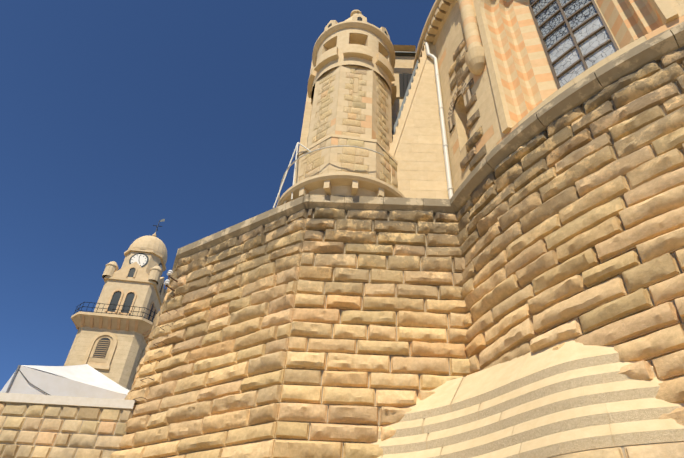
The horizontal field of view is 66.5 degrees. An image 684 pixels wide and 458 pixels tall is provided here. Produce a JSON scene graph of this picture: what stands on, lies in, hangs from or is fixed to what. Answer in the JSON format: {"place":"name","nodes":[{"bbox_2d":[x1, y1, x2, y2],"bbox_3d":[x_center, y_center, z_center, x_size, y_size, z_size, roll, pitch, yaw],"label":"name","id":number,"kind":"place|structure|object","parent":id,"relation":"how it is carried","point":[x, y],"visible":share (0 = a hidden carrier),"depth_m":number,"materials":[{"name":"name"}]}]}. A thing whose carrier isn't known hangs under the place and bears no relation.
{"place":"outdoors","nodes":[
{"label":"outdoors","id":0,"kind":"place"},
{"bbox_2d":[0,0,434,390],"label":"sky","id":1,"kind":"structure","parent":0,"point":[119,118],"materials":[{"name":"blue"}]},
{"bbox_2d":[328,17,386,34],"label":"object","id":2,"kind":"object","parent":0,"point":[358,19],"visible":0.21,"depth_m":19.18,"materials":[{"name":"grey"}]},
{"bbox_2d":[399,73,413,96],"bbox_3d":[2.621,-5.611,20.855,0.642,2.038,0.036,4,-39,-1],"label":"window","id":3,"kind":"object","parent":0,"point":[404,77],"visible":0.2,"depth_m":21.11,"materials":[{"name":"grey glass"}]},
{"bbox_2d":[435,0,683,193],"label":"church wall","id":4,"kind":"structure","parent":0,"point":[514,87],"depth_m":14.04,"materials":[{"name":"beige stone"}]},
{"bbox_2d":[412,0,485,75],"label":"apse column and eaves","id":5,"kind":"structure","parent":4,"relation":"attached to","point":[475,58],"depth_m":16.68,"materials":[{"name":"beige stone"}]},
{"bbox_2d":[448,83,471,132],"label":"molding","id":6,"kind":"structure","parent":4,"relation":"attached to","point":[467,96],"depth_m":15.76,"materials":[{"name":"beige stone"}]},
{"bbox_2d":[448,39,677,171],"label":"stone quoins","id":7,"kind":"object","parent":4,"relation":"attached to","point":[473,158],"depth_m":14.66,"materials":[{"name":"beige stone"}]},
{"bbox_2d":[530,0,616,86],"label":"window glass","id":8,"kind":"object","parent":4,"relation":"attached to","point":[585,47],"visible":0.52,"depth_m":13.51,"materials":[{"name":"grey glass"}]},
{"bbox_2d":[529,0,618,88],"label":"window grille","id":9,"kind":"object","parent":4,"relation":"attached to","point":[576,45],"visible":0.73,"depth_m":13.55,"materials":[{"name":"grey metal"}]},
{"label":"ground","id":10,"kind":"structure","parent":0,"visible":0},
{"bbox_2d":[0,403,132,457],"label":"stone wall","id":11,"kind":"structure","parent":10,"relation":"on","point":[84,440],"depth_m":11.85,"materials":[{"name":"beige stone"}]},
{"bbox_2d":[0,402,132,457],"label":"mortar joints","id":12,"kind":"object","parent":10,"relation":"on","point":[60,431],"visible":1,"depth_m":11.86,"materials":[{"name":"beige concrete"}]},
{"bbox_2d":[0,393,134,409],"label":"wall coping","id":13,"kind":"object","parent":12,"relation":"attached to","point":[65,401],"visible":0.33,"depth_m":12.22,"materials":[{"name":"beige stone"}]},
{"bbox_2d":[64,232,166,389],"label":"clock tower","id":14,"kind":"structure","parent":10,"relation":"on","point":[126,334],"depth_m":46.74,"materials":[{"name":"beige stone"}]},
{"bbox_2d":[73,219,164,357],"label":"bell tower ironwork","id":15,"kind":"object","parent":14,"relation":"attached to","point":[113,304],"visible":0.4,"depth_m":48.61,"materials":[{"name":"black metal"}]},
{"bbox_2d":[131,254,161,268],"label":"bell tower clock faces","id":16,"kind":"object","parent":14,"relation":"attached to","point":[141,259],"visible":0.31,"depth_m":52.68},
{"bbox_2d":[110,207,471,457],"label":"stone wall","id":17,"kind":"structure","parent":10,"relation":"on","point":[239,306],"depth_m":11.29,"materials":[{"name":"beige stone"}]},
{"bbox_2d":[133,275,182,401],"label":"iron rungs and bracket","id":18,"kind":"object","parent":17,"relation":"attached to","point":[161,328],"visible":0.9,"depth_m":13.36,"materials":[{"name":"brown"}]},
{"bbox_2d":[164,270,172,285],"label":"floodlights","id":19,"kind":"object","parent":18,"relation":"attached to","point":[167,281],"visible":0.88,"depth_m":14.20,"materials":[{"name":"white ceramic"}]},
{"bbox_2d":[126,210,467,457],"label":"mortar joints","id":20,"kind":"object","parent":10,"relation":"on","point":[345,371],"depth_m":10.54,"materials":[{"name":"brown concrete"}]},
{"bbox_2d":[456,47,683,443],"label":"stone wall","id":21,"kind":"structure","parent":10,"relation":"on","point":[533,268],"depth_m":8.98,"materials":[{"name":"beige stone"}]},
{"bbox_2d":[545,62,683,379],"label":"mortar joints","id":22,"kind":"object","parent":10,"relation":"on","point":[625,230],"depth_m":8.28,"materials":[{"name":"brown concrete"}]},
{"bbox_2d":[165,22,683,294],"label":"wall coping","id":23,"kind":"object","parent":22,"relation":"on","point":[634,59],"visible":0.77,"depth_m":11.92,"materials":[{"name":"beige stone"}]},
{"label":"bastion terrace","id":24,"kind":"structure","parent":23,"relation":"on","visible":0},
{"bbox_2d":[276,10,405,211],"bbox_3d":[0.331,-4.559,18.439,3.960,12.170,3.960,4,-39,-1],"label":"turret","id":25,"kind":"object","parent":24,"relation":"on","point":[364,43],"visible":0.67,"depth_m":16.55,"materials":[{"name":"beige stone"}]},
{"bbox_2d":[273,142,383,207],"bbox_3d":[-0.716,-1.519,14.708,3.746,2.565,1.378,-26,-48,31],"label":"turret handrail","id":26,"kind":"object","parent":25,"relation":"attached to","point":[283,178],"visible":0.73,"depth_m":14.38,"materials":[{"name":"grey metal"}]},
{"bbox_2d":[305,64,397,187],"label":"stone blocks","id":27,"kind":"structure","parent":25,"relation":"attached to","point":[348,156],"depth_m":15.74,"materials":[{"name":"beige stone"}]},
{"bbox_2d":[298,42,448,198],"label":"building wall","id":28,"kind":"structure","parent":24,"relation":"on","point":[416,152],"depth_m":16.46,"materials":[{"name":"beige stone"}]},
{"bbox_2d":[392,51,417,138],"bbox_3d":[2.622,-3.819,18.702,2.914,10.670,1.067,4,-39,-1],"label":"roof","id":29,"kind":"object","parent":28,"relation":"attached to","point":[403,53],"visible":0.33,"depth_m":19.59,"materials":[{"name":"grey"}]},
{"bbox_2d":[425,42,452,198],"bbox_3d":[3.083,-3.645,16.763,0.409,8.403,0.164,-5,-40,11],"label":"white downpipe","id":30,"kind":"object","parent":28,"relation":"attached to","point":[444,140],"visible":0.92,"depth_m":16.38,"materials":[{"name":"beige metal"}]},
{"bbox_2d":[548,441,683,457],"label":"joint","id":31,"kind":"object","parent":10,"relation":"on","point":[623,451],"depth_m":6.36,"materials":[{"name":"beige concrete"}]},
{"bbox_2d":[366,337,683,457],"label":"plinth slopes","id":32,"kind":"structure","parent":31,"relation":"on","point":[451,392],"depth_m":7.86,"materials":[{"name":"beige stone"}]},
{"bbox_2d":[378,353,683,457],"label":"plinth faces","id":33,"kind":"object","parent":32,"relation":"attached to","point":[646,437],"visible":0.6,"depth_m":7.39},
{"bbox_2d":[552,442,683,457],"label":"pavement","id":34,"kind":"structure","parent":10,"relation":"on","point":[670,450],"depth_m":6.22,"materials":[{"name":"beige stone"}]},
{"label":"terrace floor","id":35,"kind":"structure","parent":10,"relation":"on","visible":0},
{"bbox_2d":[6,365,49,394],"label":"tent poles and rope","id":36,"kind":"object","parent":35,"relation":"on","point":[12,380],"visible":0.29,"depth_m":14.31,"materials":[{"name":"grey"}]},
{"bbox_2d":[0,364,129,399],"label":"marquee tent","id":37,"kind":"object","parent":35,"relation":"on","point":[86,380],"visible":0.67,"depth_m":15.10,"materials":[{"name":"fabric"}]}
]}

